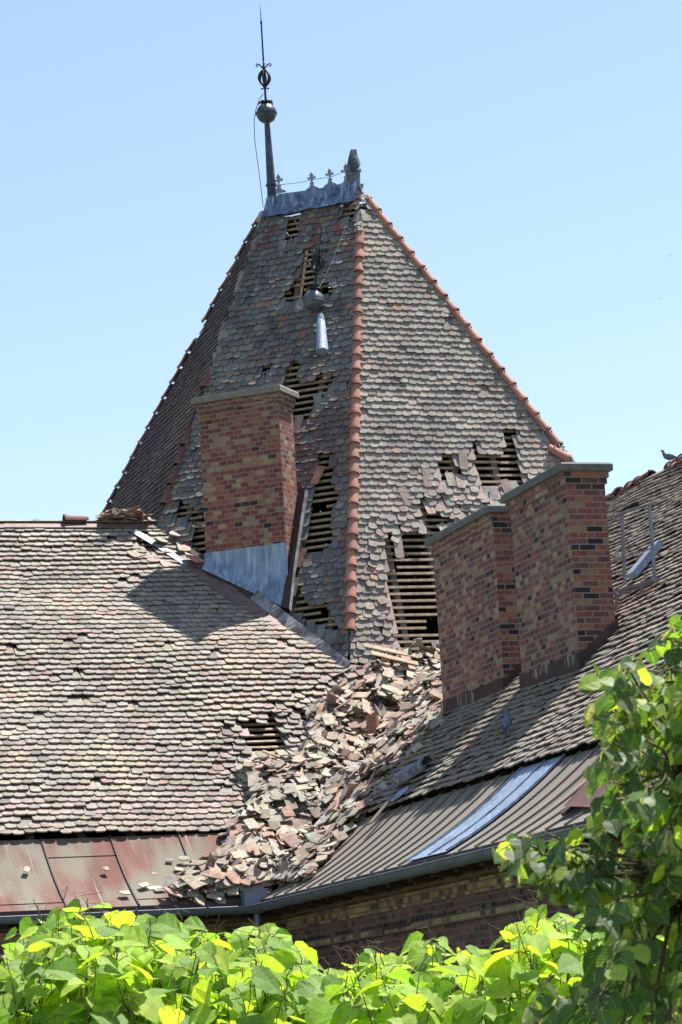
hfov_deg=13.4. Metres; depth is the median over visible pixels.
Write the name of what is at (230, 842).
broken roof tile
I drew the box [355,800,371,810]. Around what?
broken roof tile
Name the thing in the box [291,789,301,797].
broken roof tile
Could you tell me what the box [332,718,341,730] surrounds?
broken roof tile
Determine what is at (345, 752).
broken roof tile
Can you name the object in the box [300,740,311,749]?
broken roof tile
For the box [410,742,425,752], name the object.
broken roof tile
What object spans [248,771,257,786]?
broken roof tile
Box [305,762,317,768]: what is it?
broken roof tile
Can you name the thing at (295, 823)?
broken roof tile
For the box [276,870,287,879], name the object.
broken roof tile
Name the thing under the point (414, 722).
broken roof tile
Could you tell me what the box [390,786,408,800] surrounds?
metal shard
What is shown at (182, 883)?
broken roof tile
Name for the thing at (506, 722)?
pigeon
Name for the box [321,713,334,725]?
broken roof tile
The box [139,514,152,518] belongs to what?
broken roof tile
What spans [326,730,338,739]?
broken roof tile
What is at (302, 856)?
broken roof tile
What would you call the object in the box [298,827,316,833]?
broken roof tile
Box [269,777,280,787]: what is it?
broken roof tile
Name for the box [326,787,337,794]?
broken roof tile
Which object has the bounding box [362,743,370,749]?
broken roof tile
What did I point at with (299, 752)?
broken roof tile
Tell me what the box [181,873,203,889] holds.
broken roof tile
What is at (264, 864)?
broken roof tile
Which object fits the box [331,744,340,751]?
broken roof tile
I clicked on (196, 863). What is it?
broken roof tile
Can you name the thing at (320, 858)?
broken roof tile
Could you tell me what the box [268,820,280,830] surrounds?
broken roof tile
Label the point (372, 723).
hip tile
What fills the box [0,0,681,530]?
sky
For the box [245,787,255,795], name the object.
broken roof tile
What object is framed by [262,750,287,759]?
snapped batten
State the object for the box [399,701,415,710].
broken roof tile
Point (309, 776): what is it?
broken roof tile
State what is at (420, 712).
broken roof tile
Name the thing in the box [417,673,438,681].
broken roof tile
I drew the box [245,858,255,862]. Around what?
broken roof tile
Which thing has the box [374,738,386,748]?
broken roof tile
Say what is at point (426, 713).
broken roof tile
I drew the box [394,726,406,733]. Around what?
broken roof tile
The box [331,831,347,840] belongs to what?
broken roof tile
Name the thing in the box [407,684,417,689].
broken roof tile
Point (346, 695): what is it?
broken roof tile
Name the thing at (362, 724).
broken roof tile
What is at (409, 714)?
broken roof tile
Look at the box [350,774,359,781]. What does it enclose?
broken roof tile
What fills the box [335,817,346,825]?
broken roof tile
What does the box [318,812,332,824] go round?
broken roof tile
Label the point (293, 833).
broken roof tile
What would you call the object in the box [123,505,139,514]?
broken roof tile
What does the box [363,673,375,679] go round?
broken roof tile
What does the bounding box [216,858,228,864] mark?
broken roof tile
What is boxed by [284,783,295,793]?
broken roof tile
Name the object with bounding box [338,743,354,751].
broken roof tile
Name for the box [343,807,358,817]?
broken roof tile
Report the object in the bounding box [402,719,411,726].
broken roof tile
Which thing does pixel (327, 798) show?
broken roof tile
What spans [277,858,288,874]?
broken roof tile
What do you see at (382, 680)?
broken roof tile
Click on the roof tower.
(365, 457)
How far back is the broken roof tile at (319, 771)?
49.98 m
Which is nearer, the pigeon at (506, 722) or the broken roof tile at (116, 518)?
the pigeon at (506, 722)
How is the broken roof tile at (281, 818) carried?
on the tile rubble
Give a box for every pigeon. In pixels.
[501,708,511,734]
[661,449,676,460]
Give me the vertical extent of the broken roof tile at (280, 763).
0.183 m
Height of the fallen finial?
2.909 m
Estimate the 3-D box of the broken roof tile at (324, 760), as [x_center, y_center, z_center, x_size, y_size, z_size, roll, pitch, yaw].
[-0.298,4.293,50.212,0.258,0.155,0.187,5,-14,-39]
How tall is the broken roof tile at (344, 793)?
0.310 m
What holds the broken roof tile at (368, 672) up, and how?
on the tile rubble
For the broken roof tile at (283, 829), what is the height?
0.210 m
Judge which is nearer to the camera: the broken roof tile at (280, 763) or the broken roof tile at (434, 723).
the broken roof tile at (434, 723)
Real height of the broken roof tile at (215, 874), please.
0.196 m
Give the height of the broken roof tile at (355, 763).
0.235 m
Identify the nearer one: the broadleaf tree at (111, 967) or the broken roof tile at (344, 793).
the broadleaf tree at (111, 967)
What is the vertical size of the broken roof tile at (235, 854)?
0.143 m
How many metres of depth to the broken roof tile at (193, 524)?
56.98 m
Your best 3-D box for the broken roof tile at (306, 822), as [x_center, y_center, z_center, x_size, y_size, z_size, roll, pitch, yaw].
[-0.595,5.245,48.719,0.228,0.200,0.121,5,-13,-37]
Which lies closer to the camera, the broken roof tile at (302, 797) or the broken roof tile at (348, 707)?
the broken roof tile at (302, 797)
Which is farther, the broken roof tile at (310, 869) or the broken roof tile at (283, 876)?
the broken roof tile at (283, 876)
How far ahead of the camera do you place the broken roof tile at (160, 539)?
56.69 m
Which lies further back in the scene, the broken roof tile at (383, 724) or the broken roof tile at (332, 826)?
the broken roof tile at (383, 724)
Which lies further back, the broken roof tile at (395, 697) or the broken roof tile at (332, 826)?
the broken roof tile at (395, 697)
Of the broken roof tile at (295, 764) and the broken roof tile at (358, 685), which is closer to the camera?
the broken roof tile at (295, 764)
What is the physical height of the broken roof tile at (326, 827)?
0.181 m
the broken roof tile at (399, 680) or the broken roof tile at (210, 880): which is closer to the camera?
the broken roof tile at (210, 880)
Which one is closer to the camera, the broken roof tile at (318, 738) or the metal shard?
the metal shard
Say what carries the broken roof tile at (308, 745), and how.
on the tile rubble
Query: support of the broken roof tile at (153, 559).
on the building wing at (88, 603)
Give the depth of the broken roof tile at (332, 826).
47.19 m
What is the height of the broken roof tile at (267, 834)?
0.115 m
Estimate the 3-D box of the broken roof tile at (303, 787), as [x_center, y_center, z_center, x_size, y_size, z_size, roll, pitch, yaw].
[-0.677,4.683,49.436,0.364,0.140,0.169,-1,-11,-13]
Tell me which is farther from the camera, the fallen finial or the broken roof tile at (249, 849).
the fallen finial
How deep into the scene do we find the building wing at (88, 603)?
51.46 m
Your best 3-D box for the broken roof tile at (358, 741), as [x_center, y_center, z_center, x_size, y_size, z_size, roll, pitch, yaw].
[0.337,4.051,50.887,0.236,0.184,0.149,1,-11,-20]
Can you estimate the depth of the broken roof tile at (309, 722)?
51.61 m
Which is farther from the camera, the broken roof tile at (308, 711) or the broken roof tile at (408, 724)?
the broken roof tile at (308, 711)
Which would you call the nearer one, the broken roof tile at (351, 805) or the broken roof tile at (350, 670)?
the broken roof tile at (351, 805)
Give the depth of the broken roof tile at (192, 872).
46.65 m
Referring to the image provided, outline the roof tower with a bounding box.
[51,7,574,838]
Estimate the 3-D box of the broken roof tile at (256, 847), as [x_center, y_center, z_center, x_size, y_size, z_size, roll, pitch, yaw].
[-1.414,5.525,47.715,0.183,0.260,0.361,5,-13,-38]
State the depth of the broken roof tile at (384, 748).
50.01 m
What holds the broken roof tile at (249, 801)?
on the tile rubble
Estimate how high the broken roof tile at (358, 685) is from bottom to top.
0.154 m
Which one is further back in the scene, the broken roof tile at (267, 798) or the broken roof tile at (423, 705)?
the broken roof tile at (423, 705)
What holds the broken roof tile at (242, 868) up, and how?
on the tile rubble
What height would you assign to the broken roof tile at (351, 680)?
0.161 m
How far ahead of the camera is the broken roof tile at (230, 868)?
46.91 m
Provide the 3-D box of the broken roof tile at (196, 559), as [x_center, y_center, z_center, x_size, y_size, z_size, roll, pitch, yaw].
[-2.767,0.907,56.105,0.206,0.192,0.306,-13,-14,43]
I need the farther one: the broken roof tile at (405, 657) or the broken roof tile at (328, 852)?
the broken roof tile at (405, 657)
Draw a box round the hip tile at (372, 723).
[365,714,380,733]
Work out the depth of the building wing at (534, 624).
43.99 m
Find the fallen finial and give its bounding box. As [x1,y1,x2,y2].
[302,227,344,355]
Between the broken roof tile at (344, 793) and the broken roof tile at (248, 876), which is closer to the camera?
the broken roof tile at (248, 876)
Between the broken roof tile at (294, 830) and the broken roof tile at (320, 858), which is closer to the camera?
the broken roof tile at (320, 858)
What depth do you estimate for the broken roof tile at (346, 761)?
50.23 m
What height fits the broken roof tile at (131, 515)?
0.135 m
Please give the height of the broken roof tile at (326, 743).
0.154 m
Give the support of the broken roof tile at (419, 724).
on the tile rubble
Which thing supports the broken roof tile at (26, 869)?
on the building wing at (88, 603)
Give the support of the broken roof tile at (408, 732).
on the tile rubble
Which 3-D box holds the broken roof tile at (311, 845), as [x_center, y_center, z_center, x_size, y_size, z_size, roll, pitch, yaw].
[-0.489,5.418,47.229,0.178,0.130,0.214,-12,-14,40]
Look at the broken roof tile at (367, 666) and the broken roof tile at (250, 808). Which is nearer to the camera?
the broken roof tile at (250, 808)
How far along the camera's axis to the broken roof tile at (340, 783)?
49.35 m
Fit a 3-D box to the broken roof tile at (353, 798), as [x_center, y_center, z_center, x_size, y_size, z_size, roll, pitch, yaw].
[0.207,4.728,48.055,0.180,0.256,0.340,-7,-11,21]
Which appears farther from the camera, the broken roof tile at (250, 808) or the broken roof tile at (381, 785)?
the broken roof tile at (250, 808)
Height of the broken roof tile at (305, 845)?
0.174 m
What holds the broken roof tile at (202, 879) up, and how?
on the tile rubble
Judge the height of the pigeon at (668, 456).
0.262 m
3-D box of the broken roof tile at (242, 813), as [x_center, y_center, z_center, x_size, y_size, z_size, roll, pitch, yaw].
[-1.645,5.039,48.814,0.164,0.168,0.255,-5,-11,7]
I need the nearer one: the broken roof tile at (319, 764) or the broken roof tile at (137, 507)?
the broken roof tile at (319, 764)
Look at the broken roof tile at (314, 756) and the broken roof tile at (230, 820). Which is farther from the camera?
the broken roof tile at (314, 756)
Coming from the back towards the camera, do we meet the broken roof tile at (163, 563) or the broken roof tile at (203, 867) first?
the broken roof tile at (163, 563)
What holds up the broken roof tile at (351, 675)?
on the tile rubble
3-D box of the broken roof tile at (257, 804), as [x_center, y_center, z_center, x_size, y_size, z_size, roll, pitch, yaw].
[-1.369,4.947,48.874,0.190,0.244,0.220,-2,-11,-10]
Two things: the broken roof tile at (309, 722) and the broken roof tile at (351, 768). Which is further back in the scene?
the broken roof tile at (309, 722)
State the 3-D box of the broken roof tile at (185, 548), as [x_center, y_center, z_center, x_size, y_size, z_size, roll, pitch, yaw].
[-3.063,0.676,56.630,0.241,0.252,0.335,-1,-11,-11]
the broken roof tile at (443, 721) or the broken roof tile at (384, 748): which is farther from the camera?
the broken roof tile at (384, 748)
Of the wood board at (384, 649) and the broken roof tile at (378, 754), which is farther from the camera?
the wood board at (384, 649)
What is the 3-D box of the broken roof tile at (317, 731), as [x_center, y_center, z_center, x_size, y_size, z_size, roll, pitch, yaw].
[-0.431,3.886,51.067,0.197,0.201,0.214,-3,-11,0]
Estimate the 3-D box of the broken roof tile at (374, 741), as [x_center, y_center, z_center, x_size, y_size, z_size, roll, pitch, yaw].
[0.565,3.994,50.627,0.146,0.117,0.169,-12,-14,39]
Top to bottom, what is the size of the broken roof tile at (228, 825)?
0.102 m
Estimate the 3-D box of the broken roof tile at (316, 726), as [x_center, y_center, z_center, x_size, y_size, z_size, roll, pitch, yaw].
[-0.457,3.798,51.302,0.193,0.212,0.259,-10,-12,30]
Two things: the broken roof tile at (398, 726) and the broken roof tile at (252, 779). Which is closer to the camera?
the broken roof tile at (252, 779)
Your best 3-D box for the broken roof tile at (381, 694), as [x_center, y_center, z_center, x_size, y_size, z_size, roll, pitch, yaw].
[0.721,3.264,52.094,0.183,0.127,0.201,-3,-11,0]
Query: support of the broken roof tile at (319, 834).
on the tile rubble
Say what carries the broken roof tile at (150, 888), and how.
on the building wing at (88, 603)
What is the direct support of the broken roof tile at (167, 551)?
on the building wing at (88, 603)
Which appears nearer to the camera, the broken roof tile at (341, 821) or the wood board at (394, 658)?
the broken roof tile at (341, 821)
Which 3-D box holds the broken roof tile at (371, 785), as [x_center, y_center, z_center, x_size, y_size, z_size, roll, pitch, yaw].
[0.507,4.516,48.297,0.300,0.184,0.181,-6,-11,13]
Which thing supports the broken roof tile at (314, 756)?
on the tile rubble
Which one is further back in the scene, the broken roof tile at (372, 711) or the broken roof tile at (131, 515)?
the broken roof tile at (131, 515)
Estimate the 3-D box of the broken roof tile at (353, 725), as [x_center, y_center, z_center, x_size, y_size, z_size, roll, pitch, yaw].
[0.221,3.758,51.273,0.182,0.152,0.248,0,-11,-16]
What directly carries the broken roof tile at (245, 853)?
on the tile rubble
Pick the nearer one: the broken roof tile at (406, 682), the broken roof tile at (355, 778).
the broken roof tile at (355, 778)
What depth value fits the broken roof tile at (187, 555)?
56.24 m
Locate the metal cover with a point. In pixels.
(639, 565)
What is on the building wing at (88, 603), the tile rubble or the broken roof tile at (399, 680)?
the tile rubble
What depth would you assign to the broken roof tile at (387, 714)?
51.88 m
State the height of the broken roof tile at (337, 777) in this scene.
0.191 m
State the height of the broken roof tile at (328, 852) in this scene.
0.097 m
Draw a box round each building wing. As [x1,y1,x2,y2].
[0,519,430,992]
[239,453,681,992]
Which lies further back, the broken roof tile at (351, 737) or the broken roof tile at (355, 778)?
the broken roof tile at (351, 737)
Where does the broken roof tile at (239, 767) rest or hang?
on the tile rubble
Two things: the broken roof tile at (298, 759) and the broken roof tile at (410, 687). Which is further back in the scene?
the broken roof tile at (410, 687)
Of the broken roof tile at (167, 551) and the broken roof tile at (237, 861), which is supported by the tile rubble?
the broken roof tile at (237, 861)
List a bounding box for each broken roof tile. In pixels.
[23,866,30,872]
[99,515,111,518]
[109,512,123,520]
[119,890,130,894]
[121,512,135,519]
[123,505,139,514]
[127,549,145,557]
[138,882,149,887]
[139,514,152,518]
[145,886,161,889]
[147,554,160,561]
[154,537,167,542]
[154,887,165,891]
[160,560,174,566]
[163,548,175,552]
[163,875,175,889]
[164,887,182,897]
[169,530,180,536]
[174,867,182,871]
[176,542,190,551]
[178,880,187,886]
[179,856,189,860]
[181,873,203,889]
[183,860,206,865]
[184,552,193,558]
[185,870,201,874]
[189,556,204,562]
[190,520,203,527]
[193,865,207,872]
[194,873,212,885]
[201,869,216,882]
[201,869,225,879]
[205,863,220,871]
[215,846,234,856]
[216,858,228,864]
[225,815,238,824]
[225,822,232,828]
[225,839,235,845]
[225,870,239,884]
[226,834,235,839]
[226,865,236,872]
[229,830,238,834]
[230,824,245,832]
[230,851,243,858]
[231,857,240,866]
[234,765,243,770]
[234,864,248,871]
[235,831,253,843]
[236,844,247,850]
[237,849,248,857]
[238,809,247,816]
[241,823,263,831]
[243,760,254,766]
[243,818,257,829]
[244,833,260,843]
[244,866,265,878]
[244,874,262,883]
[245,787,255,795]
[245,797,255,805]
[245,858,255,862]
[246,847,254,852]
[247,805,253,811]
[247,842,263,855]
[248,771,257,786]
[249,782,266,791]
[253,800,264,810]
[254,858,270,868]
[259,794,274,802]
[259,809,269,818]
[260,803,276,815]
[260,842,274,854]
[262,831,274,837]
[267,814,290,821]
[267,838,278,856]
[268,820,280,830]
[268,858,276,865]
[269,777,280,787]
[271,788,281,795]
[271,796,280,799]
[274,759,285,767]
[276,825,287,835]
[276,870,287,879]
[277,848,288,857]
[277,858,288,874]
[278,832,286,841]
[281,806,295,816]
[282,834,299,847]
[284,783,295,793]
[285,817,303,829]
[286,831,302,845]
[288,826,298,833]
[291,756,306,762]
[291,762,302,766]
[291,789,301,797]
[291,849,308,858]
[294,749,305,757]
[294,860,305,865]
[295,775,307,782]
[296,784,312,790]
[296,851,309,861]
[297,791,310,806]
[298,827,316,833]
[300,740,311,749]
[300,842,310,849]
[301,820,311,824]
[301,865,316,873]
[304,832,319,843]
[304,862,318,869]
[305,705,314,714]
[305,743,315,747]
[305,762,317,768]
[305,773,314,789]
[306,719,315,727]
[306,843,315,849]
[308,754,322,758]
[308,782,317,786]
[309,806,321,817]
[310,721,321,731]
[311,728,321,737]
[312,734,327,745]
[312,773,320,778]
[313,762,322,768]
[313,812,325,827]
[314,714,322,720]
[314,829,324,836]
[315,854,327,862]
[316,703,326,713]
[316,747,327,759]
[316,757,331,764]
[316,850,334,854]
[317,768,326,779]
[317,790,326,798]
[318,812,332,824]
[318,824,330,832]
[319,740,333,746]
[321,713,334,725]
[321,794,333,803]
[322,767,335,776]
[322,800,337,813]
[322,842,336,848]
[323,780,344,793]
[324,823,336,837]
[325,772,340,783]
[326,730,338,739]
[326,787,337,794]
[328,809,341,821]
[329,774,342,782]
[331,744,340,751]
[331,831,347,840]
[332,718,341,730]
[332,790,345,801]
[333,822,356,832]
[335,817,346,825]
[336,712,347,716]
[336,732,344,740]
[336,738,347,744]
[337,679,347,686]
[337,753,359,760]
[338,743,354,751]
[339,781,351,798]
[340,747,350,756]
[341,685,349,689]
[341,692,355,697]
[341,776,349,786]
[342,700,359,711]
[343,673,357,678]
[343,759,353,765]
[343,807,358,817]
[344,734,356,741]
[344,802,355,808]
[345,665,358,673]
[346,794,357,804]
[347,678,355,683]
[347,721,359,728]
[348,761,360,772]
[348,765,359,771]
[349,692,370,697]
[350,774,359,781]
[351,682,362,689]
[352,666,366,675]
[353,781,363,793]
[354,739,364,746]
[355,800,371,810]
[359,721,365,727]
[361,698,370,714]
[362,662,370,670]
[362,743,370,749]
[362,777,378,786]
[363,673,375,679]
[364,670,374,674]
[364,778,378,788]
[365,675,374,683]
[368,739,378,743]
[368,752,381,758]
[370,707,377,714]
[374,684,385,692]
[374,703,386,716]
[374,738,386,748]
[374,781,390,789]
[376,676,386,684]
[376,691,385,696]
[376,719,389,729]
[379,744,391,753]
[380,683,402,695]
[382,668,393,677]
[383,711,392,719]
[385,712,404,718]
[385,743,401,757]
[386,718,398,735]
[387,718,398,727]
[389,682,403,689]
[391,669,403,676]
[392,694,402,703]
[392,721,401,733]
[393,678,404,686]
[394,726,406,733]
[395,664,416,670]
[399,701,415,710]
[400,655,411,659]
[402,680,408,690]
[402,712,411,719]
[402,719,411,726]
[404,728,413,735]
[406,668,416,677]
[407,677,415,683]
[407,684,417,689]
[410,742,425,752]
[411,718,419,726]
[412,715,427,732]
[413,686,422,693]
[414,651,423,658]
[415,673,425,684]
[415,700,435,710]
[416,706,427,716]
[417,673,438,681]
[419,664,431,670]
[420,711,430,716]
[428,701,438,710]
[429,690,442,698]
[431,681,441,685]
[431,716,439,728]
[432,663,440,668]
[433,651,439,659]
[433,709,441,718]
[440,717,447,725]
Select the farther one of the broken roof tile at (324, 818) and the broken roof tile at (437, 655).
the broken roof tile at (437, 655)
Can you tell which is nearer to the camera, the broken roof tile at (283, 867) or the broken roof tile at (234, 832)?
the broken roof tile at (283, 867)
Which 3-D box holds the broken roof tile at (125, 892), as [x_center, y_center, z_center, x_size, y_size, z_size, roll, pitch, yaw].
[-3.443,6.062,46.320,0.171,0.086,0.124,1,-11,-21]
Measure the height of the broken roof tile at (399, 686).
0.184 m
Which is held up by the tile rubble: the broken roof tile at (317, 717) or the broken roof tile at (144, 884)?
the broken roof tile at (317, 717)
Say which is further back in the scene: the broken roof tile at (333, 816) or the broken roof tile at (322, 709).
the broken roof tile at (322, 709)
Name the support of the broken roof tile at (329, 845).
on the tile rubble
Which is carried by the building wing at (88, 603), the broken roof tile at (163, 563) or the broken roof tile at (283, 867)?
the broken roof tile at (163, 563)
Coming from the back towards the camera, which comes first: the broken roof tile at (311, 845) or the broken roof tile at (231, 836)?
the broken roof tile at (231, 836)
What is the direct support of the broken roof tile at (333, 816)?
on the tile rubble
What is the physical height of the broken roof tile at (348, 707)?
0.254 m
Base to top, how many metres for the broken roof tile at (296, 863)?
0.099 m
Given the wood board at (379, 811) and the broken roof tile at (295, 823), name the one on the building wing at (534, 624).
the wood board at (379, 811)
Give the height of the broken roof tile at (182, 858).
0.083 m
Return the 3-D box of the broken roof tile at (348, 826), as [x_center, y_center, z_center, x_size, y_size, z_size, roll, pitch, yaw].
[0.064,5.111,46.917,0.380,0.238,0.170,0,-11,-18]
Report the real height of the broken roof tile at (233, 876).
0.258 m
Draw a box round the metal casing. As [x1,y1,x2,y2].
[389,756,433,789]
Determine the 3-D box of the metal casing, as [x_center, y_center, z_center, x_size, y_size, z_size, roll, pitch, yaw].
[1.082,4.147,46.195,0.280,0.453,1.014,5,-13,-38]
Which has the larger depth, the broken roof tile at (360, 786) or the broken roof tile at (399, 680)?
the broken roof tile at (399, 680)
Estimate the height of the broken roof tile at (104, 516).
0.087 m
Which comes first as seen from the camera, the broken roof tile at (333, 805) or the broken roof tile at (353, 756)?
the broken roof tile at (333, 805)
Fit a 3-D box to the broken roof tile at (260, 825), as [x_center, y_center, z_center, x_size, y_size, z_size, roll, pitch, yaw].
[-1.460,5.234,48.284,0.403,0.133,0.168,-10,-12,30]
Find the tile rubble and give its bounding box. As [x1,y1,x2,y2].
[164,638,447,906]
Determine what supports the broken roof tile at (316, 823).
on the tile rubble
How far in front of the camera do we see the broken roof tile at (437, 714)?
49.63 m
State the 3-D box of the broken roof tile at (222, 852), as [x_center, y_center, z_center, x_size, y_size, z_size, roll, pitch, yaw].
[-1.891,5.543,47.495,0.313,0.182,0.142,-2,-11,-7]
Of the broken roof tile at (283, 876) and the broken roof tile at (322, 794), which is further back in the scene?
the broken roof tile at (322, 794)
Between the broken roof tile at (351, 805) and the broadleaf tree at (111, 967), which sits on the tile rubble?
the broken roof tile at (351, 805)
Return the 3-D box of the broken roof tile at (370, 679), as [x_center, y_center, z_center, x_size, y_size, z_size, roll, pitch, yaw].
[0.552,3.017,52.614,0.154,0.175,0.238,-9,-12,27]
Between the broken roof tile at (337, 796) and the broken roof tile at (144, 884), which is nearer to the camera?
the broken roof tile at (144, 884)
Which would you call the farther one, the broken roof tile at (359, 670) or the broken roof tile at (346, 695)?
the broken roof tile at (359, 670)
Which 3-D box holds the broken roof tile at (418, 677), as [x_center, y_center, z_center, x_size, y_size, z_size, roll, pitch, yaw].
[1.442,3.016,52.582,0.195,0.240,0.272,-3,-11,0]
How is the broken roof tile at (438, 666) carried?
on the tile rubble
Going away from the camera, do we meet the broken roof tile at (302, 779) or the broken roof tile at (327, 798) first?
the broken roof tile at (327, 798)
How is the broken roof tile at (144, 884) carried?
on the broken roof tile at (150, 888)
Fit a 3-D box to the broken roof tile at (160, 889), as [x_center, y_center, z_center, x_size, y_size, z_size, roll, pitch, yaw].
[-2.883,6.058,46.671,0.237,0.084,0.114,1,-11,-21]
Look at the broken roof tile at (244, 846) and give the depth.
47.78 m
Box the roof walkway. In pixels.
[607,503,666,606]
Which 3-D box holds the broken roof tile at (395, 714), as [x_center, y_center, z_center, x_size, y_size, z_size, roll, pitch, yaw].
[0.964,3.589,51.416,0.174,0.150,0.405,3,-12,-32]
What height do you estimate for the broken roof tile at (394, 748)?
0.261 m
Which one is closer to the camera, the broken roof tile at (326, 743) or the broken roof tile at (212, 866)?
the broken roof tile at (212, 866)
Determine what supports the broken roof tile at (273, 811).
on the tile rubble
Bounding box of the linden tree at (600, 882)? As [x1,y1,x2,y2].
[492,614,681,1023]
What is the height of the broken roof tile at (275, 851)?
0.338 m
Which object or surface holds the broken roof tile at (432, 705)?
on the tile rubble
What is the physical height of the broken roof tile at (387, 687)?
0.266 m
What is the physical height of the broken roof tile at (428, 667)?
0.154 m
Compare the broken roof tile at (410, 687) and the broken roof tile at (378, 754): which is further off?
the broken roof tile at (410, 687)
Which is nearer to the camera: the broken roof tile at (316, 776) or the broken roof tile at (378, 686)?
the broken roof tile at (316, 776)
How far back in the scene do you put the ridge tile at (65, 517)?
56.85 m
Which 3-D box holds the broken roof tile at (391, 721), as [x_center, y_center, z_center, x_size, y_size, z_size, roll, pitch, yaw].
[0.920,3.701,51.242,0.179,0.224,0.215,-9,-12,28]
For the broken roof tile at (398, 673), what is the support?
on the tile rubble
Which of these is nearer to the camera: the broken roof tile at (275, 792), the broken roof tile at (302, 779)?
the broken roof tile at (275, 792)
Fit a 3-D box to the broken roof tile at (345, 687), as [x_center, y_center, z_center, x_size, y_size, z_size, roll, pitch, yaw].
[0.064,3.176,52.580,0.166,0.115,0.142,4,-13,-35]
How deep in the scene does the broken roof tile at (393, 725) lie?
50.52 m
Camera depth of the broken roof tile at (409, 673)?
53.17 m
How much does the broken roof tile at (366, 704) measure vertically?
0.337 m
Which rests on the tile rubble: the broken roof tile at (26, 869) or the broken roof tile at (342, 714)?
the broken roof tile at (342, 714)
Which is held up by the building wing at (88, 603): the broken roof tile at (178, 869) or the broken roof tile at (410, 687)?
the broken roof tile at (178, 869)
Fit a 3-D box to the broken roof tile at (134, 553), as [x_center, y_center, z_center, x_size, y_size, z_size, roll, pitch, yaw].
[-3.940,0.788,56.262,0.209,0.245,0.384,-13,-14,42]
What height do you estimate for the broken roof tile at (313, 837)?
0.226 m
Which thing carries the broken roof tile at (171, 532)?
on the roof tower
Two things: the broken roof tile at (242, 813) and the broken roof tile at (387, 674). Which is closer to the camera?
the broken roof tile at (242, 813)
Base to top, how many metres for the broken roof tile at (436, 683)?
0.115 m
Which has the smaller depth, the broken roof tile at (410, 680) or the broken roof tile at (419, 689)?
the broken roof tile at (419, 689)
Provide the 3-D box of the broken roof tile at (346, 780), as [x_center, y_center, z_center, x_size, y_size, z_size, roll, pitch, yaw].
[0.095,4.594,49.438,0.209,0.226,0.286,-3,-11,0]
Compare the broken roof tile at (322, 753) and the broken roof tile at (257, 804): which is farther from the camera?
the broken roof tile at (322, 753)
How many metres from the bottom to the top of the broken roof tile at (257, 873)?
0.238 m
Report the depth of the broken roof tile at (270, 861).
47.31 m
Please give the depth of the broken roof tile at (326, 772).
49.84 m
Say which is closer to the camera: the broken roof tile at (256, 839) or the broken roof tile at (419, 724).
the broken roof tile at (256, 839)
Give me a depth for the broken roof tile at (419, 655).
53.76 m
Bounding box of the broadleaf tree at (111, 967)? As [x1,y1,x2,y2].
[0,886,667,1023]
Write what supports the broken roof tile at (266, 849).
on the tile rubble
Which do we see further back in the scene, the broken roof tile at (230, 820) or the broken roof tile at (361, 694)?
the broken roof tile at (361, 694)
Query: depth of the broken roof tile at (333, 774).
49.76 m
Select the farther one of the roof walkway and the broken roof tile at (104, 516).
the broken roof tile at (104, 516)
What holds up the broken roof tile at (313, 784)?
on the tile rubble
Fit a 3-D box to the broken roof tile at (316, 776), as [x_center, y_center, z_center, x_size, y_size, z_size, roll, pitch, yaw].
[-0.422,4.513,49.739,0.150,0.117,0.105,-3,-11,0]
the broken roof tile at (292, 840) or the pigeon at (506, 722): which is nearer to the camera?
the pigeon at (506, 722)
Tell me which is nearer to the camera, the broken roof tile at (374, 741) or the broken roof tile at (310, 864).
the broken roof tile at (310, 864)
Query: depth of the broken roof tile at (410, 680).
52.98 m
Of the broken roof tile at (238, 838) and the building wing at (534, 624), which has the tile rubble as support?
the broken roof tile at (238, 838)
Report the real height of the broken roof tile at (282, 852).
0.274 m
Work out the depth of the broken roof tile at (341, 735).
51.10 m
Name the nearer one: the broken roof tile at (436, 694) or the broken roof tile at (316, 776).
the broken roof tile at (316, 776)
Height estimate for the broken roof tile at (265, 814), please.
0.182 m
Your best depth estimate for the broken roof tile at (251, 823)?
48.34 m
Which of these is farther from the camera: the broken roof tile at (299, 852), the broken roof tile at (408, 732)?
the broken roof tile at (408, 732)
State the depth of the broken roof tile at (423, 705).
51.42 m
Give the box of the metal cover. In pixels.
[626,539,662,579]
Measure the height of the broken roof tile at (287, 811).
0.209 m
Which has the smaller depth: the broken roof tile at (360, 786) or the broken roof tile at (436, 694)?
the broken roof tile at (360, 786)
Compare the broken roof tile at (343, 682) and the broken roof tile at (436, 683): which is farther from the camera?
the broken roof tile at (343, 682)
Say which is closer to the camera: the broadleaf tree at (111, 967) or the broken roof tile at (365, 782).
the broadleaf tree at (111, 967)
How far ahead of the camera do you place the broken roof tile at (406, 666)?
53.38 m
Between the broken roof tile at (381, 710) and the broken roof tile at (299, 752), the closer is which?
the broken roof tile at (299, 752)
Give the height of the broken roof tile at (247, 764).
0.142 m
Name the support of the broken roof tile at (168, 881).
on the tile rubble
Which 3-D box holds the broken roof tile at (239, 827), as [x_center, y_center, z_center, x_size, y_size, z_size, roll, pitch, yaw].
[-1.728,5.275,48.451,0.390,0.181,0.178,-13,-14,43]
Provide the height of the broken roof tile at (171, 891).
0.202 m
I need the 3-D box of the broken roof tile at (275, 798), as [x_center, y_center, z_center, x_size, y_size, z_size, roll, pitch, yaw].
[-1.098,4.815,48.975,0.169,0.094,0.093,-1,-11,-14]
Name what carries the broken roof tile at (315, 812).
on the tile rubble
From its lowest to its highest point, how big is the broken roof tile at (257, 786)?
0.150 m
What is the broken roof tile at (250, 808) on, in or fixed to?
on the tile rubble
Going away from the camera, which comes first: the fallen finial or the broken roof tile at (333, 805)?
the broken roof tile at (333, 805)
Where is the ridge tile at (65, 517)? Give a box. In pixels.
[62,514,88,520]
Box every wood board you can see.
[362,643,415,657]
[367,794,394,824]
[370,651,418,665]
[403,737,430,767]
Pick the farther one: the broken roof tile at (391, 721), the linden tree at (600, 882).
the broken roof tile at (391, 721)

